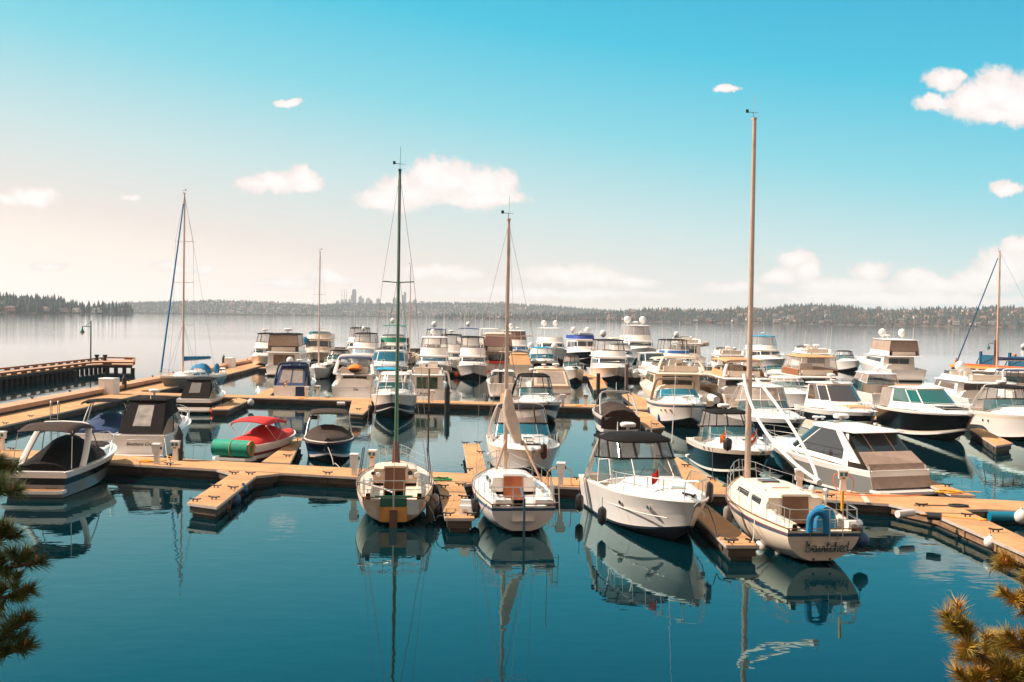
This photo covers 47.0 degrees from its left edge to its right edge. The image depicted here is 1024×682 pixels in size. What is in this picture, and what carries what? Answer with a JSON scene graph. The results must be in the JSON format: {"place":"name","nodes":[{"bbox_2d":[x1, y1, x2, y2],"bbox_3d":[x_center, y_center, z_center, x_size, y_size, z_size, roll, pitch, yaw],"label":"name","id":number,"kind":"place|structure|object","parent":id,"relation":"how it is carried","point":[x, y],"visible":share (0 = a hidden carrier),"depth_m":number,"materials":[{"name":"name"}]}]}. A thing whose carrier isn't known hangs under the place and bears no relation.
{"place":"outdoors","nodes":[
{"label":"outdoors","id":0,"kind":"place"},
{"bbox_2d":[0,451,57,667],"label":"pine tree","id":1,"kind":"object","parent":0,"point":[22,558],"visible":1,"depth_m":3.52,"materials":[{"name":"green plant"}]},
{"bbox_2d":[0,311,82,313],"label":"hills","id":2,"kind":"structure","parent":0,"point":[42,312],"depth_m":2479.79,"materials":[{"name":"plant"}]},
{"bbox_2d":[0,292,133,313],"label":"forest","id":3,"kind":"object","parent":2,"relation":"on","point":[27,304],"visible":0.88,"depth_m":2565.80,"materials":[{"name":"green plant"}]},
{"bbox_2d":[110,302,599,316],"bbox_3d":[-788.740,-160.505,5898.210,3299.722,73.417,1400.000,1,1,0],"label":"hills","id":4,"kind":"structure","parent":0,"point":[291,312],"depth_m":5504.28,"materials":[{"name":"plant"}]},
{"bbox_2d":[85,299,624,316],"bbox_3d":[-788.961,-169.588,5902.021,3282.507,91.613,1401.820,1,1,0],"label":"forest","id":5,"kind":"object","parent":4,"relation":"on","point":[286,310],"visible":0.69,"depth_m":5608.02,"materials":[{"name":"green plant"}]},
{"bbox_2d":[441,317,537,319],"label":"hills","id":6,"kind":"structure","parent":0,"point":[490,318],"depth_m":3520.26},
{"bbox_2d":[434,311,601,319],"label":"forest","id":7,"kind":"object","parent":6,"relation":"on","point":[532,315],"visible":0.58,"depth_m":3564.24,"materials":[{"name":"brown plant"}]},
{"bbox_2d":[0,313,1023,681],"bbox_3d":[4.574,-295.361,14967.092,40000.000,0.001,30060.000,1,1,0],"label":"water","id":8,"kind":"structure","parent":0,"point":[148,579],"depth_m":33.52,"materials":[{"name":"blue liquid"}]},
{"bbox_2d":[5,421,116,497],"bbox_3d":[-18.293,4.791,49.063,2.720,3.170,9.110,1,1,-1],"label":"motorboat","id":9,"kind":"object","parent":8,"relation":"on","point":[71,463],"visible":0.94,"depth_m":46.54,"materials":[{"name":"white plastic"}]},
{"bbox_2d":[0,354,135,386],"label":"pier","id":10,"kind":"structure","parent":8,"relation":"in","point":[16,375],"depth_m":125.80,"materials":[{"name":"brown wood"}]},
{"bbox_2d":[66,398,128,442],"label":"motorboat","id":11,"kind":"object","parent":8,"relation":"on","point":[107,422],"visible":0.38,"depth_m":61.93,"materials":[{"name":"blue"}]},
{"bbox_2d":[0,358,252,415],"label":"breakwater wall","id":12,"kind":"structure","parent":8,"relation":"in","point":[23,405],"depth_m":88.36,"materials":[{"name":"wood"}]},
{"bbox_2d":[0,363,262,431],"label":"walkway","id":13,"kind":"structure","parent":8,"relation":"on","point":[11,422],"depth_m":82.67,"materials":[{"name":"wood"}]},
{"bbox_2d":[98,377,119,394],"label":"utility cabinet","id":14,"kind":"object","parent":13,"relation":"on","point":[110,385],"visible":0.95,"depth_m":94.49,"materials":[{"name":"white plastic"}]},
{"bbox_2d":[112,389,190,457],"bbox_3d":[-18.296,4.234,61.053,2.850,3.800,9.260,1,1,-3],"label":"motorboat","id":15,"kind":"object","parent":8,"relation":"on","point":[148,421],"visible":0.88,"depth_m":57.98,"materials":[{"name":"black paint"}]},
{"bbox_2d":[159,189,226,390],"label":"sailboat","id":16,"kind":"object","parent":8,"relation":"on","point":[178,378],"visible":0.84,"depth_m":108.67,"materials":[{"name":"grey plastic"}]},
{"bbox_2d":[176,377,225,413],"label":"motorboat","id":17,"kind":"object","parent":8,"relation":"on","point":[202,395],"visible":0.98,"depth_m":84.53,"materials":[{"name":"black"}]},
{"bbox_2d":[211,397,247,415],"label":"finger pier","id":18,"kind":"structure","parent":8,"relation":"on","point":[231,406],"depth_m":84.56,"materials":[{"name":"wood"}]},
{"bbox_2d":[187,470,280,518],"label":"finger pier","id":19,"kind":"structure","parent":8,"relation":"on","point":[213,501],"depth_m":44.63,"materials":[{"name":"wood"}]},
{"bbox_2d":[212,416,295,462],"bbox_3d":[-12.578,5.009,59.265,2.350,2.500,6.350,1,1,16],"label":"motorboat","id":20,"kind":"object","parent":8,"relation":"on","point":[267,438],"visible":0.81,"depth_m":58.13,"materials":[{"name":"red fabric"}]},
{"bbox_2d":[211,439,254,456],"bbox_3d":[-13.398,5.150,56.616,1.980,0.874,0.874,1,1,16],"label":"rolled mat","id":21,"kind":"object","parent":20,"relation":"on","point":[233,448],"visible":1,"depth_m":56.32,"materials":[{"name":"green plastic"}]},
{"bbox_2d":[250,325,277,366],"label":"motor yacht","id":22,"kind":"object","parent":8,"relation":"on","point":[260,355],"visible":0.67,"depth_m":154.69,"materials":[{"name":"white"}]},
{"bbox_2d":[262,436,302,464],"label":"finger pier","id":23,"kind":"structure","parent":8,"relation":"on","point":[285,454],"depth_m":56.02,"materials":[{"name":"wood"}]},
{"bbox_2d":[133,312,440,317],"bbox_3d":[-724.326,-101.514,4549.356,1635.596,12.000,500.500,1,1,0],"label":"bridge","id":24,"kind":"structure","parent":8,"relation":"on","point":[427,316],"depth_m":4509.09,"materials":[{"name":"grey concrete"}]},
{"bbox_2d":[265,314,310,375],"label":"motor yacht","id":25,"kind":"object","parent":8,"relation":"on","point":[282,347],"visible":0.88,"depth_m":135.79,"materials":[{"name":"white"}]},
{"bbox_2d":[273,357,315,396],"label":"motorboat","id":26,"kind":"object","parent":8,"relation":"on","point":[297,375],"visible":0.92,"depth_m":97.66,"materials":[{"name":"blue"}]},
{"bbox_2d":[307,249,330,378],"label":"sailboat","id":27,"kind":"object","parent":8,"relation":"on","point":[320,370],"visible":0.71,"depth_m":132.21,"materials":[{"name":"white paint"}]},
{"bbox_2d":[303,326,337,362],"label":"trawler","id":28,"kind":"object","parent":8,"relation":"on","point":[329,337],"visible":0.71,"depth_m":173.40,"materials":[{"name":"white paint"}]},
{"bbox_2d":[303,408,354,462],"bbox_3d":[-9.201,4.888,59.149,2.575,2.850,6.600,1,1,-8],"label":"motorboat","id":29,"kind":"object","parent":8,"relation":"on","point":[336,440],"visible":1,"depth_m":57.73,"materials":[{"name":"black fabric"}]},
{"bbox_2d":[324,349,352,377],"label":"motorboat","id":30,"kind":"object","parent":8,"relation":"on","point":[331,361],"visible":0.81,"depth_m":133.73,"materials":[{"name":"grey"}]},
{"bbox_2d":[331,354,378,397],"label":"motor yacht","id":31,"kind":"object","parent":8,"relation":"on","point":[347,383],"visible":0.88,"depth_m":100.45,"materials":[{"name":"white plastic"}]},
{"bbox_2d":[345,315,371,362],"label":"motor yacht","id":32,"kind":"object","parent":8,"relation":"on","point":[349,346],"visible":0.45,"depth_m":176.09,"materials":[{"name":"white"}]},
{"bbox_2d":[349,400,371,419],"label":"finger pier","id":33,"kind":"structure","parent":8,"relation":"on","point":[358,410],"depth_m":83.31,"materials":[{"name":"wood"}]},
{"bbox_2d":[350,326,378,363],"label":"motor yacht","id":34,"kind":"object","parent":8,"relation":"on","point":[361,347],"visible":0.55,"depth_m":160.00,"materials":[{"name":"white"}]},
{"bbox_2d":[368,349,408,381],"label":"motorboat","id":35,"kind":"object","parent":8,"relation":"on","point":[389,356],"visible":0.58,"depth_m":126.51,"materials":[{"name":"white"}]},
{"bbox_2d":[374,366,402,381],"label":"motorboat","id":36,"kind":"object","parent":8,"relation":"on","point":[387,368],"visible":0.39,"depth_m":116.13,"materials":[{"name":"white"}]},
{"bbox_2d":[371,371,417,417],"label":"motorboat","id":37,"kind":"object","parent":8,"relation":"on","point":[385,403],"visible":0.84,"depth_m":82.96,"materials":[{"name":"white plastic"}]},
{"bbox_2d":[380,307,408,363],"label":"motor yacht","id":38,"kind":"object","parent":8,"relation":"on","point":[391,341],"visible":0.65,"depth_m":161.86,"materials":[{"name":"white"}]},
{"bbox_2d":[356,149,433,527],"bbox_3d":[-4.294,-0.392,44.173,2.887,13.998,8.782,1,1,-5],"label":"sailboat","id":39,"kind":"object","parent":8,"relation":"on","point":[379,485],"visible":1,"depth_m":43.41,"materials":[{"name":"white paint"}]},
{"bbox_2d":[401,263,418,363],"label":"sailboat","id":40,"kind":"object","parent":8,"relation":"on","point":[414,358],"visible":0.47,"depth_m":179.25,"materials":[{"name":"white paint"}]},
{"bbox_2d":[404,361,450,399],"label":"motor yacht","id":41,"kind":"object","parent":8,"relation":"on","point":[438,383],"visible":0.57,"depth_m":97.44,"materials":[{"name":"white"}]},
{"bbox_2d":[423,321,446,346],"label":"motor yacht","id":42,"kind":"object","parent":8,"relation":"on","point":[433,342],"visible":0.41,"depth_m":173.37,"materials":[{"name":"white"}]},
{"bbox_2d":[419,329,451,376],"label":"motor yacht","id":43,"kind":"object","parent":8,"relation":"on","point":[440,354],"visible":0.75,"depth_m":137.98,"materials":[{"name":"white"}]},
{"bbox_2d":[441,314,462,370],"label":"motor yacht","id":44,"kind":"object","parent":8,"relation":"on","point":[454,352],"visible":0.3,"depth_m":152.59,"materials":[{"name":"white"}]},
{"bbox_2d":[434,481,476,531],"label":"finger pier","id":45,"kind":"structure","parent":8,"relation":"on","point":[453,493],"depth_m":41.96,"materials":[{"name":"wood"}]},
{"bbox_2d":[457,314,480,346],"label":"motor yacht","id":46,"kind":"object","parent":8,"relation":"on","point":[473,342],"visible":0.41,"depth_m":175.11,"materials":[{"name":"white"}]},
{"bbox_2d":[456,334,488,378],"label":"motor yacht","id":47,"kind":"object","parent":8,"relation":"on","point":[470,366],"visible":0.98,"depth_m":137.22,"materials":[{"name":"white"}]},
{"bbox_2d":[461,441,485,473],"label":"finger pier","id":48,"kind":"structure","parent":8,"relation":"on","point":[472,454],"depth_m":56.24,"materials":[{"name":"wood"}]},
{"bbox_2d":[483,316,513,376],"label":"motor yacht","id":49,"kind":"object","parent":8,"relation":"on","point":[493,346],"visible":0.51,"depth_m":140.53,"materials":[{"name":"brown"}]},
{"bbox_2d":[486,369,519,397],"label":"motorboat","id":50,"kind":"object","parent":8,"relation":"on","point":[491,381],"visible":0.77,"depth_m":106.31,"materials":[{"name":"white"}]},
{"bbox_2d":[140,392,876,425],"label":"dock","id":51,"kind":"object","parent":8,"relation":"on","point":[435,404],"visible":0.39,"depth_m":92.29,"materials":[{"name":"wood"}]},
{"bbox_2d":[0,447,1023,523],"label":"dock","id":52,"kind":"object","parent":8,"relation":"on","point":[340,477],"visible":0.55,"depth_m":49.26,"materials":[{"name":"wood"}]},
{"bbox_2d":[837,469,848,492],"bbox_3d":[13.009,5.511,46.278,0.420,0.914,0.350,1,1,6],"label":"power pedestal","id":53,"kind":"object","parent":52,"relation":"on","point":[843,475],"visible":0.99,"depth_m":46.18,"materials":[{"name":"white plastic"}]},
{"bbox_2d":[987,511,1015,521],"bbox_3d":[17.705,6.322,42.331,1.100,0.380,0.380,1,1,0],"label":"fender","id":54,"kind":"object","parent":52,"relation":"hanging from","point":[994,516],"visible":0.86,"depth_m":42.18,"materials":[{"name":"teal plastic"}]},
{"bbox_2d":[471,196,559,536],"bbox_3d":[-0.003,0.652,42.623,2.757,12.107,8.242,1,1,-7],"label":"sailboat","id":55,"kind":"object","parent":8,"relation":"on","point":[529,498],"visible":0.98,"depth_m":41.64,"materials":[{"name":"white plastic"}]},
{"bbox_2d":[503,323,529,354],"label":"motor yacht","id":56,"kind":"object","parent":8,"relation":"on","point":[520,344],"visible":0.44,"depth_m":170.88,"materials":[{"name":"white"}]},
{"bbox_2d":[508,352,532,379],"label":"motorboat","id":57,"kind":"object","parent":8,"relation":"on","point":[522,362],"visible":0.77,"depth_m":136.44,"materials":[{"name":"black paint"}]},
{"bbox_2d":[486,402,559,475],"bbox_3d":[0.529,4.770,55.212,3.300,3.548,10.060,1,1,-4],"label":"motorboat","id":58,"kind":"object","parent":8,"relation":"on","point":[537,435],"visible":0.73,"depth_m":54.10,"materials":[{"name":"white plastic"}]},
{"bbox_2d":[512,368,561,421],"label":"motorboat","id":59,"kind":"object","parent":8,"relation":"on","point":[545,396],"visible":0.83,"depth_m":81.48,"materials":[{"name":"white"}]},
{"bbox_2d":[528,342,557,372],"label":"motorboat","id":60,"kind":"object","parent":8,"relation":"on","point":[538,356],"visible":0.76,"depth_m":146.60,"materials":[{"name":"white"}]},
{"bbox_2d":[526,363,571,403],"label":"motorboat","id":61,"kind":"object","parent":8,"relation":"on","point":[559,380],"visible":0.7,"depth_m":95.40,"materials":[{"name":"white"}]},
{"bbox_2d":[536,320,566,362],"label":"motor yacht","id":62,"kind":"object","parent":8,"relation":"on","point":[560,352],"visible":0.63,"depth_m":188.30,"materials":[{"name":"white"}]},
{"bbox_2d":[563,355,584,382],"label":"motorboat","id":63,"kind":"object","parent":8,"relation":"on","point":[572,366],"visible":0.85,"depth_m":130.62,"materials":[{"name":"white paint"}]},
{"bbox_2d":[565,327,600,360],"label":"motor yacht","id":64,"kind":"object","parent":8,"relation":"on","point":[579,344],"visible":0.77,"depth_m":200.80,"materials":[{"name":"white"}]},
{"bbox_2d":[258,367,917,385],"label":"dock","id":65,"kind":"object","parent":8,"relation":"on","point":[585,377],"visible":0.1,"depth_m":137.16,"materials":[{"name":"wood"}]},
{"bbox_2d":[587,374,606,394],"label":"finger pier","id":66,"kind":"structure","parent":8,"relation":"on","point":[592,382],"depth_m":121.33,"materials":[{"name":"wood"}]},
{"bbox_2d":[586,330,631,381],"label":"motor yacht","id":67,"kind":"object","parent":8,"relation":"on","point":[608,364],"visible":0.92,"depth_m":137.04,"materials":[{"name":"white paint"}]},
{"bbox_2d":[592,382,639,431],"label":"motorboat","id":68,"kind":"object","parent":8,"relation":"on","point":[608,416],"visible":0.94,"depth_m":72.46,"materials":[{"name":"black fabric"}]},
{"bbox_2d":[605,337,635,367],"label":"motor yacht","id":69,"kind":"object","parent":8,"relation":"on","point":[628,352],"visible":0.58,"depth_m":172.84,"materials":[{"name":"white"}]},
{"bbox_2d":[622,393,646,406],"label":"finger pier","id":70,"kind":"structure","parent":8,"relation":"on","point":[640,401],"depth_m":98.17,"materials":[{"name":"wood"}]},
{"bbox_2d":[619,316,656,361],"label":"motor yacht","id":71,"kind":"object","parent":8,"relation":"on","point":[639,336],"visible":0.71,"depth_m":199.66,"materials":[{"name":"white"}]},
{"bbox_2d":[579,355,708,539],"bbox_3d":[4.801,3.668,41.153,3.050,6.451,10.260,1,1,-11],"label":"motorboat","id":72,"kind":"object","parent":8,"relation":"on","point":[671,505],"visible":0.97,"depth_m":40.57,"materials":[{"name":"white plastic"}]},
{"bbox_2d":[633,410,664,434],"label":"finger pier","id":73,"kind":"structure","parent":8,"relation":"on","point":[646,418],"depth_m":75.91,"materials":[{"name":"wood"}]},
{"bbox_2d":[633,352,665,376],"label":"motorboat","id":74,"kind":"object","parent":8,"relation":"on","point":[644,360],"visible":0.47,"depth_m":138.72,"materials":[{"name":"white"}]},
{"bbox_2d":[640,336,708,407],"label":"motor yacht","id":75,"kind":"object","parent":8,"relation":"on","point":[662,367],"visible":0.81,"depth_m":99.27,"materials":[{"name":"white plastic"}]},
{"bbox_2d":[657,322,694,364],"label":"motor yacht","id":76,"kind":"object","parent":8,"relation":"on","point":[675,351],"visible":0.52,"depth_m":149.30,"materials":[{"name":"white"}]},
{"bbox_2d":[646,377,706,427],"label":"motorboat","id":77,"kind":"object","parent":8,"relation":"on","point":[689,405],"visible":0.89,"depth_m":79.03,"materials":[{"name":"white plastic"}]},
{"bbox_2d":[671,325,705,363],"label":"motor yacht","id":78,"kind":"object","parent":8,"relation":"on","point":[692,343],"visible":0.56,"depth_m":194.52,"materials":[{"name":"white"}]},
{"bbox_2d":[675,457,722,484],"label":"finger pier","id":79,"kind":"structure","parent":8,"relation":"on","point":[684,467],"depth_m":51.13,"materials":[{"name":"wood"}]},
{"bbox_2d":[685,341,721,392],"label":"motor yacht","id":80,"kind":"object","parent":8,"relation":"on","point":[706,386],"visible":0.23,"depth_m":101.34,"materials":[{"name":"grey"}]},
{"bbox_2d":[707,333,745,366],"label":"motor yacht","id":81,"kind":"object","parent":8,"relation":"on","point":[725,351],"visible":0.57,"depth_m":146.52,"materials":[{"name":"white"}]},
{"bbox_2d":[695,505,759,559],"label":"finger pier","id":82,"kind":"structure","parent":8,"relation":"on","point":[741,546],"depth_m":36.77,"materials":[{"name":"wood"}]},
{"bbox_2d":[685,403,773,477],"bbox_3d":[10.563,4.892,56.069,3.000,3.580,9.860,1,1,-4],"label":"motorboat","id":83,"kind":"object","parent":8,"relation":"on","point":[699,454],"visible":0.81,"depth_m":55.20,"materials":[{"name":"black"}]},
{"bbox_2d":[704,335,770,408],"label":"motor yacht","id":84,"kind":"object","parent":8,"relation":"on","point":[728,377],"visible":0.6,"depth_m":97.93,"materials":[{"name":"grey plastic"}]},
{"bbox_2d":[722,382,805,441],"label":"motorboat","id":85,"kind":"object","parent":8,"relation":"on","point":[767,410],"visible":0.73,"depth_m":70.58,"materials":[{"name":"white plastic"}]},
{"bbox_2d":[745,321,786,367],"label":"motor yacht","id":86,"kind":"object","parent":8,"relation":"on","point":[766,354],"visible":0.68,"depth_m":177.19,"materials":[{"name":"white"}]},
{"bbox_2d":[766,375,806,411],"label":"motorboat","id":87,"kind":"object","parent":8,"relation":"on","point":[795,389],"visible":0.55,"depth_m":94.08,"materials":[{"name":"white paint"}]},
{"bbox_2d":[725,94,862,562],"bbox_3d":[8.908,-0.925,38.786,3.017,15.691,8.987,1,1,-5],"label":"sailboat","id":88,"kind":"object","parent":8,"relation":"on","point":[792,520],"visible":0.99,"depth_m":37.24,"materials":[{"name":"white plastic"}]},
{"bbox_2d":[770,331,843,388],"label":"motor yacht","id":89,"kind":"object","parent":8,"relation":"on","point":[804,372],"visible":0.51,"depth_m":102.52,"materials":[{"name":"white"}]},
{"bbox_2d":[785,331,837,369],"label":"motor yacht","id":90,"kind":"object","parent":8,"relation":"on","point":[813,361],"visible":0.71,"depth_m":155.31,"materials":[{"name":"white"}]},
{"bbox_2d":[794,373,877,428],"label":"motorboat","id":91,"kind":"object","parent":8,"relation":"on","point":[828,399],"visible":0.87,"depth_m":76.55,"materials":[{"name":"white plastic"}]},
{"bbox_2d":[830,350,859,371],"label":"motorboat","id":92,"kind":"object","parent":8,"relation":"on","point":[848,363],"visible":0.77,"depth_m":172.23,"materials":[{"name":"white"}]},
{"bbox_2d":[762,413,937,495],"bbox_3d":[14.408,5.033,53.146,3.350,3.536,11.360,0,1,-20],"label":"motorboat","id":93,"kind":"object","parent":8,"relation":"on","point":[876,459],"visible":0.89,"depth_m":50.08,"materials":[{"name":"grey plastic"}]},
{"bbox_2d":[842,368,898,409],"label":"motorboat","id":94,"kind":"object","parent":8,"relation":"on","point":[868,385],"visible":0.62,"depth_m":100.88,"materials":[{"name":"grey"}]},
{"bbox_2d":[857,322,927,380],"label":"motor yacht","id":95,"kind":"object","parent":8,"relation":"on","point":[894,355],"visible":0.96,"depth_m":149.33,"materials":[{"name":"white plastic"}]},
{"bbox_2d":[873,385,975,440],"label":"motorboat","id":96,"kind":"object","parent":8,"relation":"on","point":[931,412],"visible":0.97,"depth_m":74.64,"materials":[{"name":"black"}]},
{"bbox_2d":[927,480,975,497],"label":"finger pier","id":97,"kind":"structure","parent":8,"relation":"on","point":[938,486],"depth_m":47.73,"materials":[{"name":"wood"}]},
{"bbox_2d":[889,503,1023,564],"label":"finger pier","id":98,"kind":"structure","parent":8,"relation":"on","point":[976,532],"depth_m":39.67,"materials":[{"name":"wood"}]},
{"bbox_2d":[921,361,1016,407],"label":"motor yacht","id":99,"kind":"object","parent":8,"relation":"on","point":[960,383],"visible":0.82,"depth_m":97.95,"materials":[{"name":"white plastic"}]},
{"bbox_2d":[949,363,1022,369],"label":"pier","id":100,"kind":"structure","parent":8,"relation":"in","point":[978,367],"depth_m":175.80,"materials":[{"name":"wood"}]},
{"bbox_2d":[953,248,1023,377],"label":"sailboat","id":101,"kind":"object","parent":8,"relation":"on","point":[989,371],"visible":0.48,"depth_m":145.25,"materials":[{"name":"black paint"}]},
{"bbox_2d":[969,428,1012,453],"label":"finger pier","id":102,"kind":"structure","parent":8,"relation":"on","point":[995,444],"depth_m":68.73,"materials":[{"name":"wood"}]},
{"bbox_2d":[966,380,1023,440],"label":"motorboat","id":103,"kind":"object","parent":8,"relation":"on","point":[1002,418],"visible":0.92,"depth_m":74.73,"materials":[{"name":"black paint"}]},
{"bbox_2d":[993,368,1023,397],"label":"motorboat","id":104,"kind":"object","parent":8,"relation":"on","point":[1010,393],"visible":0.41,"depth_m":103.29,"materials":[{"name":"white"}]},
{"bbox_2d":[0,0,1023,310],"label":"sky","id":105,"kind":"structure","parent":0,"point":[617,134],"materials":[{"name":"blue"}]},
{"bbox_2d":[564,309,1023,327],"bbox_3d":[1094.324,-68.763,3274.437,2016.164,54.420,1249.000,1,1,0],"label":"hills","id":106,"kind":"structure","parent":0,"point":[945,325],"depth_m":3009.56,"materials":[{"name":"plant"}]},
{"bbox_2d":[541,303,1023,326],"bbox_3d":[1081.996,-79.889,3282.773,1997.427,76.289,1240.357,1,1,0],"label":"forest","id":107,"kind":"object","parent":106,"relation":"on","point":[848,313],"visible":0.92,"depth_m":3207.84,"materials":[{"name":"green plant"}]},
{"bbox_2d":[929,544,1023,681],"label":"pine tree","id":108,"kind":"object","parent":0,"point":[992,661],"visible":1,"depth_m":3.22,"materials":[{"name":"green plant"}]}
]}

